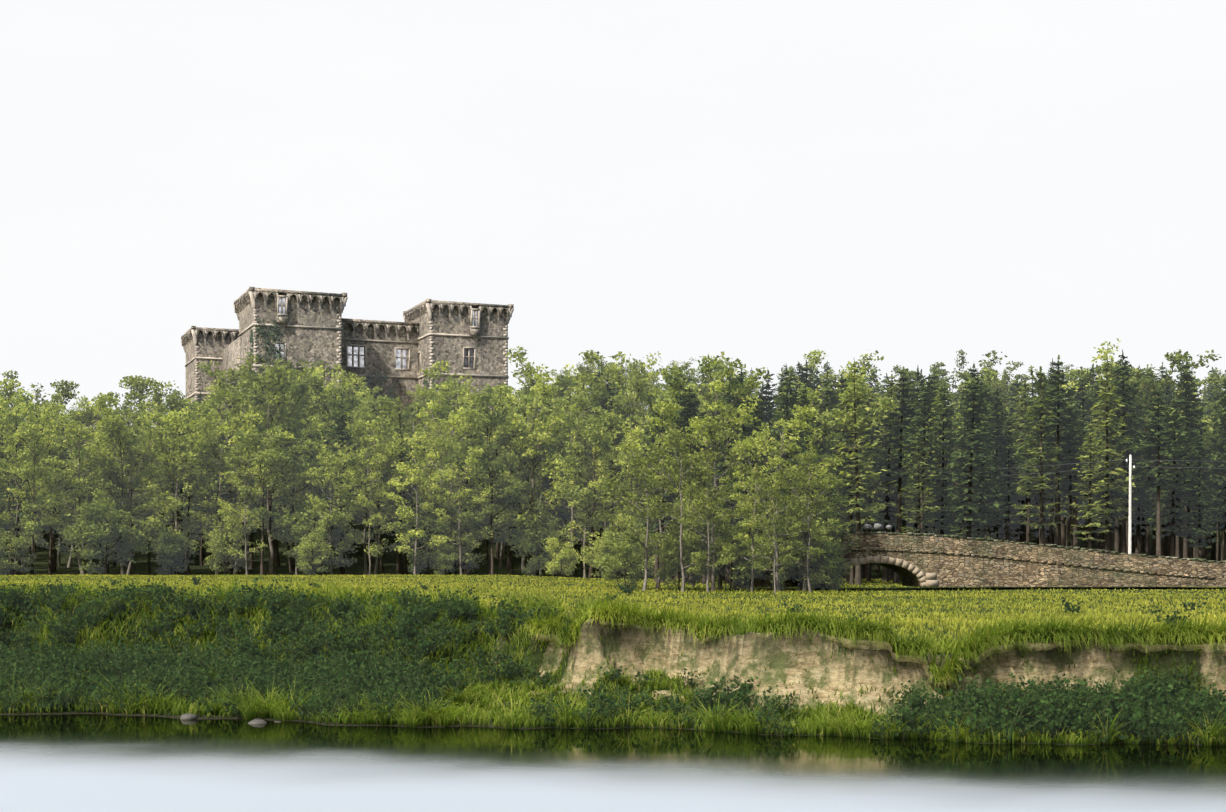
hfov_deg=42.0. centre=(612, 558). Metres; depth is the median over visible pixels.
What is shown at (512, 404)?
tree light
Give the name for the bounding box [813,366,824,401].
conifer tree
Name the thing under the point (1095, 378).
conifer tree
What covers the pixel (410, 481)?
tree
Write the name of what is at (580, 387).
tree light
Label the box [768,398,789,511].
conifer tree
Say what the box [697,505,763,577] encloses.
shrub
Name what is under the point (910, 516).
conifer tree
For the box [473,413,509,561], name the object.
tree
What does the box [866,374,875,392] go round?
conifer tree
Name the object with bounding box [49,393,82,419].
tree light
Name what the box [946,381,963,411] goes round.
conifer tree
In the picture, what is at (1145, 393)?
tree
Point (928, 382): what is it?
conifer tree
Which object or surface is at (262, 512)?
tree
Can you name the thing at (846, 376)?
tree light
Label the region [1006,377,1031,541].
conifer tree
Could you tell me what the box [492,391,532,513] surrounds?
tree light
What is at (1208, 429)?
tree
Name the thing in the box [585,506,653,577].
shrub
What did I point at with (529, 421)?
tree
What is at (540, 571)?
telegraph pole
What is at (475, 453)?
tree light
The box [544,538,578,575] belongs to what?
shrub
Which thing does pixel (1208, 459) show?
conifer tree
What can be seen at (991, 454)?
conifer tree
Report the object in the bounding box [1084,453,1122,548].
conifer tree
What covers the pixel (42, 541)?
tree light
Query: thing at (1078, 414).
conifer tree
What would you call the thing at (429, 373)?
tree light
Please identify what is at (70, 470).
tree
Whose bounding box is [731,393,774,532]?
conifer tree
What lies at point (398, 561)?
conifer tree
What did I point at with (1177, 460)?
telegraph wire
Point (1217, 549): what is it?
conifer tree
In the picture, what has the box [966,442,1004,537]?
conifer tree
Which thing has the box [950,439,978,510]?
conifer tree
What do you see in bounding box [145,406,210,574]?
tree light
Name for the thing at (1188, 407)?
conifer tree
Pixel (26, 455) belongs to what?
tree
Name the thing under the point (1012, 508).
conifer tree
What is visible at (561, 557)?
shrub
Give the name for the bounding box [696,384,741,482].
tree
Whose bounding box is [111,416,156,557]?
tree light
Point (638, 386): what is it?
tree light
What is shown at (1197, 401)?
conifer tree
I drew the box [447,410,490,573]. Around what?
larch tree
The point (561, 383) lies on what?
tree
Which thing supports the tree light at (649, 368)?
on the ground at (748, 655)
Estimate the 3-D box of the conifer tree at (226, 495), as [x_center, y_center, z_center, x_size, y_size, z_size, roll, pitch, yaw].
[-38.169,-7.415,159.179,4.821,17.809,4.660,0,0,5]
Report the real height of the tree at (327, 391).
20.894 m
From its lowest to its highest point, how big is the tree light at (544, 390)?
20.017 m
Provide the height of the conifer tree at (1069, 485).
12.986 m
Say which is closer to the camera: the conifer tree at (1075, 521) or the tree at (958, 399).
the conifer tree at (1075, 521)
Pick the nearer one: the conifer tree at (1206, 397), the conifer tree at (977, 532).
the conifer tree at (977, 532)
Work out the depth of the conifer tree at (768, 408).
148.82 m
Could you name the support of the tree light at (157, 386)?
on the ground at (748, 655)
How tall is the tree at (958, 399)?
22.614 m
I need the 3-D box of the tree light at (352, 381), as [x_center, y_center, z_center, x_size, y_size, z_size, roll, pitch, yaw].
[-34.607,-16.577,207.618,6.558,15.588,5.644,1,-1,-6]
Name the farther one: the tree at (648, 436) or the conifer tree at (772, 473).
the tree at (648, 436)
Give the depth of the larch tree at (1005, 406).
169.82 m
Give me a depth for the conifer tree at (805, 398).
108.32 m
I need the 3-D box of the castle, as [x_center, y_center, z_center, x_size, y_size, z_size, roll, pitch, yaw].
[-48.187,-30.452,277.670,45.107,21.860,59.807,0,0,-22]
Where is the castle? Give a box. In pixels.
[181,287,513,427]
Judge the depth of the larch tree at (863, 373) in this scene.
139.73 m
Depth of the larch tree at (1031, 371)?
154.50 m
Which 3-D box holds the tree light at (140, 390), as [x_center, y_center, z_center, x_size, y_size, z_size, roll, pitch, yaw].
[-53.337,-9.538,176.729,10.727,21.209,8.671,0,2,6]
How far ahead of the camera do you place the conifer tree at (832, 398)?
146.20 m
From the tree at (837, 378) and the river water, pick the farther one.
the tree at (837, 378)
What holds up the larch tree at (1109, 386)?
on the ground at (748, 655)
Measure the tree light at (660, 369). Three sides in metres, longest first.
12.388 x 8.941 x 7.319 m
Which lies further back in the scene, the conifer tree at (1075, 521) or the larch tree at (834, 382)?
the larch tree at (834, 382)
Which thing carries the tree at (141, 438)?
on the ground at (748, 655)
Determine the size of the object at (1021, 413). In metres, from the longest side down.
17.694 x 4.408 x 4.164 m
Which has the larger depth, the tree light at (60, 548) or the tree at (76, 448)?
the tree at (76, 448)
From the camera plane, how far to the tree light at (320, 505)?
141.91 m
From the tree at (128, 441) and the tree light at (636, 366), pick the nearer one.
the tree at (128, 441)
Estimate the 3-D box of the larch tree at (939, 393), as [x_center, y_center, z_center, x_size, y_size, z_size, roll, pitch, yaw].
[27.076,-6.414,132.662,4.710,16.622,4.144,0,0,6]
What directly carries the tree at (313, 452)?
on the ground at (748, 655)
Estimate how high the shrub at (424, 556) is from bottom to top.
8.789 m
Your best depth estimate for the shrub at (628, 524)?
138.50 m
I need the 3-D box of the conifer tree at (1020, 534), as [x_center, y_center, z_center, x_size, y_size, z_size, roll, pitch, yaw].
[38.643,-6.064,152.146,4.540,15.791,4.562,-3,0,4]
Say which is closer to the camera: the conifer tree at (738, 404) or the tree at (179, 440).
the conifer tree at (738, 404)
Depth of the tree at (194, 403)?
188.95 m
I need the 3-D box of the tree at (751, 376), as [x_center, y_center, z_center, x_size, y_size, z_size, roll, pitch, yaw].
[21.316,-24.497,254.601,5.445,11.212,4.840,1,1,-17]
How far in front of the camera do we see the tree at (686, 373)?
230.62 m
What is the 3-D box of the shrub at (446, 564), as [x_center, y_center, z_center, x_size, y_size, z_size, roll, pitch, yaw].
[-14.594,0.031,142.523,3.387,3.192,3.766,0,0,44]
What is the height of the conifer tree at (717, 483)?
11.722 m
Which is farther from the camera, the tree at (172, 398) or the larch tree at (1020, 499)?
the tree at (172, 398)
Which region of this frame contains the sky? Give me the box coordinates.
[0,0,1225,426]
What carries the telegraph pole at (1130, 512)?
on the ground at (748, 655)
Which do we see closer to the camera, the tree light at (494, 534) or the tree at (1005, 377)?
the tree light at (494, 534)
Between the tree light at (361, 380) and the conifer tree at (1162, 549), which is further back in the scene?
the tree light at (361, 380)
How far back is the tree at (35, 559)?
184.76 m
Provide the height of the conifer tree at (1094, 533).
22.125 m
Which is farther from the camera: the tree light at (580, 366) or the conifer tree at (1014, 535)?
the tree light at (580, 366)
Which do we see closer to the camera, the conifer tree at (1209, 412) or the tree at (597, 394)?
the tree at (597, 394)
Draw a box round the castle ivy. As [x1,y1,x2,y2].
[219,319,438,419]
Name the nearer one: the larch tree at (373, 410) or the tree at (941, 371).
the larch tree at (373, 410)
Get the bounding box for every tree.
[0,387,54,560]
[0,402,93,572]
[0,411,72,574]
[0,415,63,569]
[0,419,38,573]
[0,428,14,531]
[0,430,43,562]
[0,441,50,572]
[10,439,96,571]
[34,488,38,560]
[35,434,77,563]
[53,436,117,559]
[57,420,92,544]
[68,446,101,567]
[84,429,147,566]
[90,404,176,573]
[95,454,123,573]
[116,425,182,572]
[117,392,214,530]
[117,445,146,571]
[120,389,185,487]
[139,411,223,523]
[151,450,172,566]
[153,411,230,573]
[163,403,201,572]
[169,452,217,568]
[171,414,193,566]
[174,390,227,545]
[178,431,224,565]
[181,429,247,571]
[190,360,286,572]
[197,390,204,402]
[207,400,247,571]
[210,376,265,458]
[216,425,307,574]
[226,357,311,572]
[234,363,256,389]
[234,438,258,568]
[236,379,325,571]
[237,367,315,565]
[251,403,318,562]
[257,364,280,403]
[266,384,368,543]
[267,424,320,570]
[287,442,357,566]
[288,376,372,568]
[295,359,360,440]
[299,418,381,539]
[300,417,383,526]
[307,414,382,542]
[313,409,356,491]
[317,401,372,574]
[346,395,421,573]
[353,430,389,564]
[359,400,389,429]
[366,395,384,488]
[370,431,392,537]
[375,438,436,530]
[376,396,425,573]
[378,393,469,567]
[379,456,417,572]
[383,430,422,573]
[385,395,451,553]
[387,422,419,453]
[406,384,436,423]
[411,380,469,481]
[415,444,454,552]
[430,388,479,435]
[433,417,494,571]
[439,436,498,571]
[440,390,491,493]
[442,390,535,574]
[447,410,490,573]
[451,383,564,573]
[456,451,527,574]
[472,383,541,557]
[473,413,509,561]
[486,440,528,571]
[495,437,565,573]
[505,374,600,508]
[517,389,583,552]
[537,442,571,574]
[540,373,574,446]
[548,369,573,407]
[552,395,642,577]
[568,454,594,569]
[574,362,611,389]
[575,368,623,535]
[575,409,638,526]
[579,370,625,572]
[584,362,606,387]
[586,395,638,573]
[598,435,628,575]
[605,386,702,575]
[609,362,632,408]
[619,432,672,562]
[625,372,658,409]
[632,381,706,570]
[640,368,661,414]
[640,406,672,581]
[642,414,678,582]
[648,353,773,583]
[652,398,675,578]
[659,361,692,395]
[665,367,710,577]
[667,387,711,584]
[667,422,712,534]
[677,392,716,576]
[678,361,755,406]
[681,368,700,389]
[681,375,713,387]
[691,363,724,395]
[695,390,771,428]
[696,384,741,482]
[700,416,731,578]
[702,389,726,489]
[706,441,738,580]
[709,376,748,582]
[721,367,770,535]
[723,394,755,518]
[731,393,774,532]
[742,422,786,534]
[743,369,762,398]
[743,428,783,534]
[750,455,771,534]
[752,382,778,440]
[758,370,780,434]
[763,364,809,519]
[763,438,786,533]
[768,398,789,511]
[769,366,803,525]
[771,368,789,417]
[780,375,898,578]
[784,401,843,518]
[787,432,817,520]
[788,362,816,383]
[788,385,826,507]
[794,361,804,388]
[796,360,822,442]
[812,372,848,462]
[812,374,846,514]
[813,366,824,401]
[816,434,860,531]
[820,360,833,390]
[820,370,847,397]
[820,453,844,519]
[825,374,846,430]
[825,374,879,582]
[830,360,886,585]
[836,367,881,578]
[837,452,870,583]
[840,457,855,577]
[852,432,876,578]
[853,403,880,575]
[855,356,955,511]
[855,426,883,580]
[861,384,884,531]
[863,392,887,577]
[866,370,925,583]
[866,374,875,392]
[866,447,890,571]
[868,374,910,581]
[871,393,917,578]
[872,366,928,532]
[873,446,908,580]
[876,373,898,403]
[878,375,965,447]
[882,412,920,532]
[882,467,924,531]
[890,365,919,403]
[895,430,940,532]
[899,380,951,532]
[902,366,937,532]
[906,389,1014,538]
[910,374,942,532]
[911,369,926,407]
[912,382,963,534]
[920,413,963,533]
[921,368,954,534]
[923,379,965,534]
[927,430,964,534]
[929,349,980,402]
[938,364,1004,537]
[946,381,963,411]
[949,367,1015,410]
[950,425,986,529]
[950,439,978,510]
[953,375,1003,537]
[954,360,1022,397]
[954,377,984,486]
[955,415,1015,447]
[956,440,998,537]
[957,377,978,450]
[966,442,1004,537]
[968,387,1018,535]
[977,449,1015,539]
[981,364,1030,406]
[982,386,1018,539]
[983,384,995,538]
[989,425,1023,539]
[990,409,1020,530]
[996,407,1026,539]
[997,452,1018,539]
[998,388,1038,541]
[1000,369,1085,412]
[1000,393,1025,525]
[1001,414,1024,541]
[1003,365,1066,542]
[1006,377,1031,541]
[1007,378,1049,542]
[1011,366,1066,543]
[1011,401,1024,540]
[1013,411,1038,542]
[1016,371,1066,543]
[1017,440,1061,543]
[1018,368,1056,539]
[1025,498,1065,543]
[1026,355,1091,544]
[1027,372,1084,544]
[1030,497,1064,543]
[1033,437,1068,543]
[1034,458,1092,546]
[1045,403,1095,546]
[1047,358,1056,380]
[1054,370,1098,548]
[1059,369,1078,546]
[1060,446,1087,546]
[1061,418,1091,546]
[1062,364,1105,401]
[1063,396,1092,538]
[1064,421,1113,548]
[1070,364,1164,553]
[1074,400,1088,475]
[1076,355,1137,549]
[1081,364,1157,424]
[1081,369,1096,541]
[1083,370,1141,534]
[1084,375,1105,548]
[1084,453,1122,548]
[1086,363,1099,388]
[1094,375,1146,550]
[1094,412,1133,550]
[1095,349,1221,555]
[1095,364,1133,552]
[1098,349,1148,552]
[1113,427,1148,552]
[1119,368,1165,553]
[1120,423,1161,553]
[1127,385,1193,555]
[1128,419,1166,555]
[1128,446,1155,553]
[1129,366,1162,544]
[1132,434,1152,553]
[1148,393,1203,556]
[1150,447,1169,555]
[1151,412,1200,556]
[1153,357,1213,557]
[1153,368,1178,555]
[1154,362,1167,381]
[1161,375,1220,557]
[1161,474,1197,557]
[1162,420,1170,555]
[1164,368,1211,557]
[1175,389,1216,557]
[1175,398,1196,557]
[1180,430,1217,558]
[1181,406,1216,559]
[1197,413,1222,560]
[1198,367,1217,406]
[1200,415,1211,558]
[1201,370,1225,560]
[1201,374,1224,421]
[1201,376,1221,552]
[1201,408,1220,559]
[1201,436,1223,560]
[1203,373,1224,429]
[1203,374,1225,421]
[1203,383,1225,559]
[1204,419,1225,498]
[1204,426,1221,494]
[1205,370,1219,409]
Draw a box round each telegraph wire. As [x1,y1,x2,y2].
[558,460,1122,492]
[585,466,1132,496]
[1135,466,1225,468]
[1140,460,1225,461]
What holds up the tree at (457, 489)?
on the ground at (748, 655)
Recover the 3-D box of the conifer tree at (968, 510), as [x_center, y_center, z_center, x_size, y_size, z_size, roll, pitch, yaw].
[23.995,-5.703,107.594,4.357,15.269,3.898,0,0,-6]
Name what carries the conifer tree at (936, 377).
on the ground at (748, 655)
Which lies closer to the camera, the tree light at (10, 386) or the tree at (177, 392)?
the tree light at (10, 386)
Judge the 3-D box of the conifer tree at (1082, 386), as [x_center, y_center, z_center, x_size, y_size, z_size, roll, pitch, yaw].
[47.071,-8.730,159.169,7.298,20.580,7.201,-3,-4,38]
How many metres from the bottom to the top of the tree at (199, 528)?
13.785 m
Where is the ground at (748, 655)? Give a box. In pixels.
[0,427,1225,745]
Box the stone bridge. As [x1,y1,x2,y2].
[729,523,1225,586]
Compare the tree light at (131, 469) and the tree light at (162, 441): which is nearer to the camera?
the tree light at (162, 441)
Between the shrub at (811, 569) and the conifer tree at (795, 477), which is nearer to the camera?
the shrub at (811, 569)
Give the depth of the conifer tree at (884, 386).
207.52 m
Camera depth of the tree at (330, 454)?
149.11 m
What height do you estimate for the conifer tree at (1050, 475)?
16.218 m
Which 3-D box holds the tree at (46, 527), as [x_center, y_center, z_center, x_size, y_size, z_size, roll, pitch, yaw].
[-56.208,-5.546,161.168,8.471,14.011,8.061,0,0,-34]
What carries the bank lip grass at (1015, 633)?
on the ground at (748, 655)
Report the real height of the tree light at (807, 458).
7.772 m
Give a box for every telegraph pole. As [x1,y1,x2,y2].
[538,489,542,574]
[1126,454,1134,553]
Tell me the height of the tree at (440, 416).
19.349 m
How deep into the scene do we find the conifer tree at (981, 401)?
122.51 m
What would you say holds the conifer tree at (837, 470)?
on the ground at (748, 655)
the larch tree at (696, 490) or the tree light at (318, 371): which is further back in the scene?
the tree light at (318, 371)
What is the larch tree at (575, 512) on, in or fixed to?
on the ground at (748, 655)
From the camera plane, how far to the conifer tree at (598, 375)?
179.89 m
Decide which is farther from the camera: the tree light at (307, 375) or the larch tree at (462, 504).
the tree light at (307, 375)
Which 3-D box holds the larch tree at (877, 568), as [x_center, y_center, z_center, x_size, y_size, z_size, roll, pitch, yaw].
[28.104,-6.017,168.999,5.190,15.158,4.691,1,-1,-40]
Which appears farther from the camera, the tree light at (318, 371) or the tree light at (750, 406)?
the tree light at (318, 371)
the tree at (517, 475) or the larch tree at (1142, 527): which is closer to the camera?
the larch tree at (1142, 527)
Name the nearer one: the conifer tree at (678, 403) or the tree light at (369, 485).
the conifer tree at (678, 403)
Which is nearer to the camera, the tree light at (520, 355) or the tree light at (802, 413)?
the tree light at (802, 413)
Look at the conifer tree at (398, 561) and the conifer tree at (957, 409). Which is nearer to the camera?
the conifer tree at (398, 561)
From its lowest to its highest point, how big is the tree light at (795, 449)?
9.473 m
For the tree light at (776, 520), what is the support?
on the ground at (748, 655)
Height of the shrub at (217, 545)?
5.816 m
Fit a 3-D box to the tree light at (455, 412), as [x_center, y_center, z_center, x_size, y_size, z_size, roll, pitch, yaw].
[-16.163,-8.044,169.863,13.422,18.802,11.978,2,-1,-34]
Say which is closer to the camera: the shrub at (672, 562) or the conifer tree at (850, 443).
the shrub at (672, 562)
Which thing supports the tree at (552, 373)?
on the ground at (748, 655)
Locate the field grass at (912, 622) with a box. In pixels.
[0,574,1225,645]
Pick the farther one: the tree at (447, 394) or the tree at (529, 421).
the tree at (447, 394)
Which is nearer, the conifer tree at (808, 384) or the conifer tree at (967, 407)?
the conifer tree at (967, 407)
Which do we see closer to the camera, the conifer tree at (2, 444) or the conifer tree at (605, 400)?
the conifer tree at (2, 444)
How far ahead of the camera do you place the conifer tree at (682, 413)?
107.59 m
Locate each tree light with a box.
[0,370,51,552]
[0,378,79,564]
[0,406,52,546]
[0,418,58,574]
[0,481,14,526]
[32,392,128,574]
[35,459,74,565]
[43,379,123,567]
[48,395,107,548]
[48,454,109,571]
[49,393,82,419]
[62,402,120,547]
[62,445,120,571]
[71,398,100,445]
[75,375,167,566]
[80,398,181,571]
[87,424,168,574]
[94,409,164,574]
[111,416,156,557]
[118,376,189,558]
[139,410,218,574]
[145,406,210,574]
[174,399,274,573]
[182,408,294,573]
[192,378,271,538]
[203,379,251,411]
[209,367,294,567]
[211,352,305,573]
[217,454,267,574]
[256,359,337,564]
[261,359,285,374]
[270,455,315,574]
[276,367,360,547]
[290,365,340,509]
[305,447,352,574]
[313,364,355,399]
[322,408,401,574]
[324,366,375,520]
[335,398,394,545]
[340,372,372,415]
[341,419,416,574]
[343,446,390,574]
[354,376,381,405]
[379,434,447,574]
[380,367,458,569]
[391,402,477,573]
[409,396,520,543]
[414,409,488,574]
[418,361,507,529]
[427,373,459,479]
[430,446,493,574]
[432,370,470,425]
[436,411,477,566]
[479,383,562,571]
[480,428,528,566]
[486,448,521,558]
[490,407,566,574]
[492,363,578,574]
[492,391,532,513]
[506,346,579,548]
[519,416,592,560]
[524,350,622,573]
[535,400,602,571]
[543,392,589,544]
[548,429,617,577]
[559,360,587,393]
[563,352,636,530]
[571,413,638,575]
[574,351,643,518]
[587,413,665,528]
[592,358,657,575]
[592,442,699,590]
[594,355,619,386]
[600,367,667,443]
[602,359,646,412]
[617,400,717,588]
[623,386,661,505]
[628,352,660,413]
[639,419,716,591]
[656,357,702,390]
[668,380,763,588]
[668,402,765,590]
[676,461,733,592]
[697,352,761,425]
[698,372,725,400]
[703,390,775,503]
[721,423,789,591]
[731,404,831,591]
[743,476,801,592]
[766,426,851,591]
[768,451,842,592]
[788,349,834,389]
[794,350,899,471]
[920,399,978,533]
[951,350,1009,439]
[1062,338,1141,448]
[1069,369,1110,385]
[1184,365,1225,420]
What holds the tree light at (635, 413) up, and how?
on the ground at (748, 655)
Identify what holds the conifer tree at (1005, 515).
on the ground at (748, 655)
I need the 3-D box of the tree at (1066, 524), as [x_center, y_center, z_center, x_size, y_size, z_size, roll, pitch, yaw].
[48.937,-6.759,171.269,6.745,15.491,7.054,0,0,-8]
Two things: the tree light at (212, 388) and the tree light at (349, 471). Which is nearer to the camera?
the tree light at (349, 471)
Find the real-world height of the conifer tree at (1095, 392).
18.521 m
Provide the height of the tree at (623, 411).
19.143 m
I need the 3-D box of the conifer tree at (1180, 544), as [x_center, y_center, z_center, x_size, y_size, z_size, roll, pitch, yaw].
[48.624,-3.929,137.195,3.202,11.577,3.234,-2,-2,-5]
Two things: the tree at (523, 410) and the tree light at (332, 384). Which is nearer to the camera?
the tree at (523, 410)
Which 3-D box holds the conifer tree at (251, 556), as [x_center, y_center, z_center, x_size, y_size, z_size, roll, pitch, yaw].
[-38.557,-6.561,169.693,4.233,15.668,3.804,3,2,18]
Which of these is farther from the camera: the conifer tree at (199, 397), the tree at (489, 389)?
the conifer tree at (199, 397)
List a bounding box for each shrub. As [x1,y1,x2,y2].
[0,512,37,575]
[64,496,154,574]
[147,528,200,574]
[160,531,189,574]
[202,513,252,574]
[280,468,365,574]
[295,520,330,574]
[395,481,458,574]
[428,520,486,574]
[428,544,467,574]
[510,498,563,575]
[542,536,581,575]
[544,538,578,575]
[577,531,623,577]
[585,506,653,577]
[593,533,644,588]
[594,526,631,576]
[614,513,669,578]
[623,495,677,578]
[652,516,714,589]
[695,514,762,589]
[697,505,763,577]
[741,529,791,590]
[762,474,848,590]
[772,508,860,590]
[807,542,852,590]
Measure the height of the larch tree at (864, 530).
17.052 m
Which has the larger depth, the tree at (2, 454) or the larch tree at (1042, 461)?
the tree at (2, 454)
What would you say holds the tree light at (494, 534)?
on the ground at (748, 655)
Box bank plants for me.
[0,574,1225,745]
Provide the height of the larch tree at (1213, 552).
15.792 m
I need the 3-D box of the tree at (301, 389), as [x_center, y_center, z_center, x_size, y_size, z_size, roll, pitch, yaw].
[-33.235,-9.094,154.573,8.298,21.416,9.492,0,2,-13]
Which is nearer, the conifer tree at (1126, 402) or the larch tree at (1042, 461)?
the larch tree at (1042, 461)
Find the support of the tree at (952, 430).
on the ground at (748, 655)
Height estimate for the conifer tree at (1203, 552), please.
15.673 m
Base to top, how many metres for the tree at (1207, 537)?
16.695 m
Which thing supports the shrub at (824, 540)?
on the ground at (748, 655)
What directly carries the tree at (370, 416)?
on the ground at (748, 655)
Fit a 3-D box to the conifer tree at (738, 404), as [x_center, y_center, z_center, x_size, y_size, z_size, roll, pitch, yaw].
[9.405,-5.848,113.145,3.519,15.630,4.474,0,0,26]
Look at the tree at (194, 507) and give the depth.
158.65 m
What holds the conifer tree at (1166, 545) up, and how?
on the ground at (748, 655)
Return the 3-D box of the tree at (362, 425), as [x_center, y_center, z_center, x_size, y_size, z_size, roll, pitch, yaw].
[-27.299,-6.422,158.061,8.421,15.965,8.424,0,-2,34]
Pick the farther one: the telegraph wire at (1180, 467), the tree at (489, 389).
the tree at (489, 389)
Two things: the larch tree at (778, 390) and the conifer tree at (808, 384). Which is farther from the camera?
the larch tree at (778, 390)
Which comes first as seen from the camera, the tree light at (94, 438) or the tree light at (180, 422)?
the tree light at (180, 422)
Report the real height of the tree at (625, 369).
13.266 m
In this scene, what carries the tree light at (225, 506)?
on the ground at (748, 655)
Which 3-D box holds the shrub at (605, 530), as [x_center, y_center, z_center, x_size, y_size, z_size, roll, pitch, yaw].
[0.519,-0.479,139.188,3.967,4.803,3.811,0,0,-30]
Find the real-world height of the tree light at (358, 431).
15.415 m
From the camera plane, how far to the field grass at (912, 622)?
68.21 m
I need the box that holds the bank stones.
[180,713,280,723]
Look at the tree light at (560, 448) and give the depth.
166.00 m
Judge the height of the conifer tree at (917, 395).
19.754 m
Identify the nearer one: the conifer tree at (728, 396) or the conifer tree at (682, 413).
the conifer tree at (682, 413)
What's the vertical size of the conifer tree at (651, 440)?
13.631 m
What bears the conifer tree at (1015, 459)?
on the ground at (748, 655)
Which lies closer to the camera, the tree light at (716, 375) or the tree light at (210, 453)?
the tree light at (210, 453)
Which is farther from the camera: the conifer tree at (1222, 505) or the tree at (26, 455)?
the tree at (26, 455)
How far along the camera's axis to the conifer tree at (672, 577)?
139.64 m
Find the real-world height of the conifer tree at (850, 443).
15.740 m
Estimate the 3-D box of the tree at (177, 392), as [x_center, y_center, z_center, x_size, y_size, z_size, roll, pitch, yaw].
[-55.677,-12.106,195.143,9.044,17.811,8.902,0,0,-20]
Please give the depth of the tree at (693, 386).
169.50 m
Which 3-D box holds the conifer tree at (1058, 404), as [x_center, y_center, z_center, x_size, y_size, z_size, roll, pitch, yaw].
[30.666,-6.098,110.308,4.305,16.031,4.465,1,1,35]
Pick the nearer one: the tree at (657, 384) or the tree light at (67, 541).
the tree light at (67, 541)
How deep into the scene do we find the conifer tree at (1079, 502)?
130.49 m
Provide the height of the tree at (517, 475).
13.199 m
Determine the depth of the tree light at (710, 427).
88.75 m
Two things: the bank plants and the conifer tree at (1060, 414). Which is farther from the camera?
the conifer tree at (1060, 414)
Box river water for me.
[0,714,1225,811]
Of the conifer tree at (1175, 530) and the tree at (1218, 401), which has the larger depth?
the tree at (1218, 401)
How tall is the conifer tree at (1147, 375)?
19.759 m
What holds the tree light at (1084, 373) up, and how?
on the ground at (748, 655)
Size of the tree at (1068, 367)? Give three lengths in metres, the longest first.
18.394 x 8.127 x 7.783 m
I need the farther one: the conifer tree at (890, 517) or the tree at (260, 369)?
the tree at (260, 369)
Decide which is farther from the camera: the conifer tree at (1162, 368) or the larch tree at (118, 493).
the conifer tree at (1162, 368)
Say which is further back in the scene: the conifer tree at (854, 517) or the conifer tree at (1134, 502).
the conifer tree at (854, 517)
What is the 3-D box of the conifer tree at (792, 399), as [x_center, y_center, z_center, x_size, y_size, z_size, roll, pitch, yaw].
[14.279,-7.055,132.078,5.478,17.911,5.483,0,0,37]
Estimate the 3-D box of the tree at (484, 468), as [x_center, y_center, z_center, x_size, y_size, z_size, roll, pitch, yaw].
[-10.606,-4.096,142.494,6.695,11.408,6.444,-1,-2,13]
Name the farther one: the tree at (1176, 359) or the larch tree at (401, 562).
the larch tree at (401, 562)
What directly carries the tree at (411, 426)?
on the ground at (748, 655)
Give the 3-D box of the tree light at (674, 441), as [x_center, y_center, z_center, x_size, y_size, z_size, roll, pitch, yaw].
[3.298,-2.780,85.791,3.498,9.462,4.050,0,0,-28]
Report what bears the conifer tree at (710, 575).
on the ground at (748, 655)
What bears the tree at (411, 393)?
on the ground at (748, 655)
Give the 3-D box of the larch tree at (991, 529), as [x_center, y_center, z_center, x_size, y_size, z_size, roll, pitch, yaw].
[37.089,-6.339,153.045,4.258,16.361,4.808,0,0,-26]
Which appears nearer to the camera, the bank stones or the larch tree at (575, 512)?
the bank stones
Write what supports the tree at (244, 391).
on the ground at (748, 655)
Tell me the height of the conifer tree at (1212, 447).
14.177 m
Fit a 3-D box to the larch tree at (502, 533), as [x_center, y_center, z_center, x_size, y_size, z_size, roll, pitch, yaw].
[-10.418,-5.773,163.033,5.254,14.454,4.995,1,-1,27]
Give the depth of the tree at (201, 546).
177.71 m
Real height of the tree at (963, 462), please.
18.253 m
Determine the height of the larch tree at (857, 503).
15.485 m
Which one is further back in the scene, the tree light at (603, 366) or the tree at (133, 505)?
the tree light at (603, 366)
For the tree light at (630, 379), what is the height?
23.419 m
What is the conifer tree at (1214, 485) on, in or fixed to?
on the ground at (748, 655)
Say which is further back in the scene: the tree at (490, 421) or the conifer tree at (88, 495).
the conifer tree at (88, 495)
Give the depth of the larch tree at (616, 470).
156.50 m
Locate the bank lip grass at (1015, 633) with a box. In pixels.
[509,591,1225,690]
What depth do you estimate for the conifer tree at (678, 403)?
122.86 m
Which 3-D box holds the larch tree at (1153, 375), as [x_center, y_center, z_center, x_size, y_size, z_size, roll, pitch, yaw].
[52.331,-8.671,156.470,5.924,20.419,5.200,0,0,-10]
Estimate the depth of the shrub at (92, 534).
137.52 m
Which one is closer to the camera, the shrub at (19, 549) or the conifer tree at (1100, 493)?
the conifer tree at (1100, 493)
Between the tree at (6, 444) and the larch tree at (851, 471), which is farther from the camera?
the tree at (6, 444)
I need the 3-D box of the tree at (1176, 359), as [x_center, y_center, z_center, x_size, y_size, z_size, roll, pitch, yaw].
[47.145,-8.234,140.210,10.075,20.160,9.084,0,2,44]
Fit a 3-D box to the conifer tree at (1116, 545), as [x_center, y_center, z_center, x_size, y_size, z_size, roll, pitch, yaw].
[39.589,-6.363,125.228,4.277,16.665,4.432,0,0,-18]
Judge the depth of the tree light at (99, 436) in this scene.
151.94 m
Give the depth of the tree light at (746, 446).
84.87 m
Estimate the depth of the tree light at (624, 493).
87.94 m
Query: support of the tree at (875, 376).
on the ground at (748, 655)
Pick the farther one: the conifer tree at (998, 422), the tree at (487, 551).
the tree at (487, 551)
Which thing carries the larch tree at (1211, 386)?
on the ground at (748, 655)
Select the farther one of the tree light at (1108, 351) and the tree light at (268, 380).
the tree light at (1108, 351)
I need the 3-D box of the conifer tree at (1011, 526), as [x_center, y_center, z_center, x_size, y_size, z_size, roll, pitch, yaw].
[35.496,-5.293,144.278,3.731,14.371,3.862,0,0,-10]

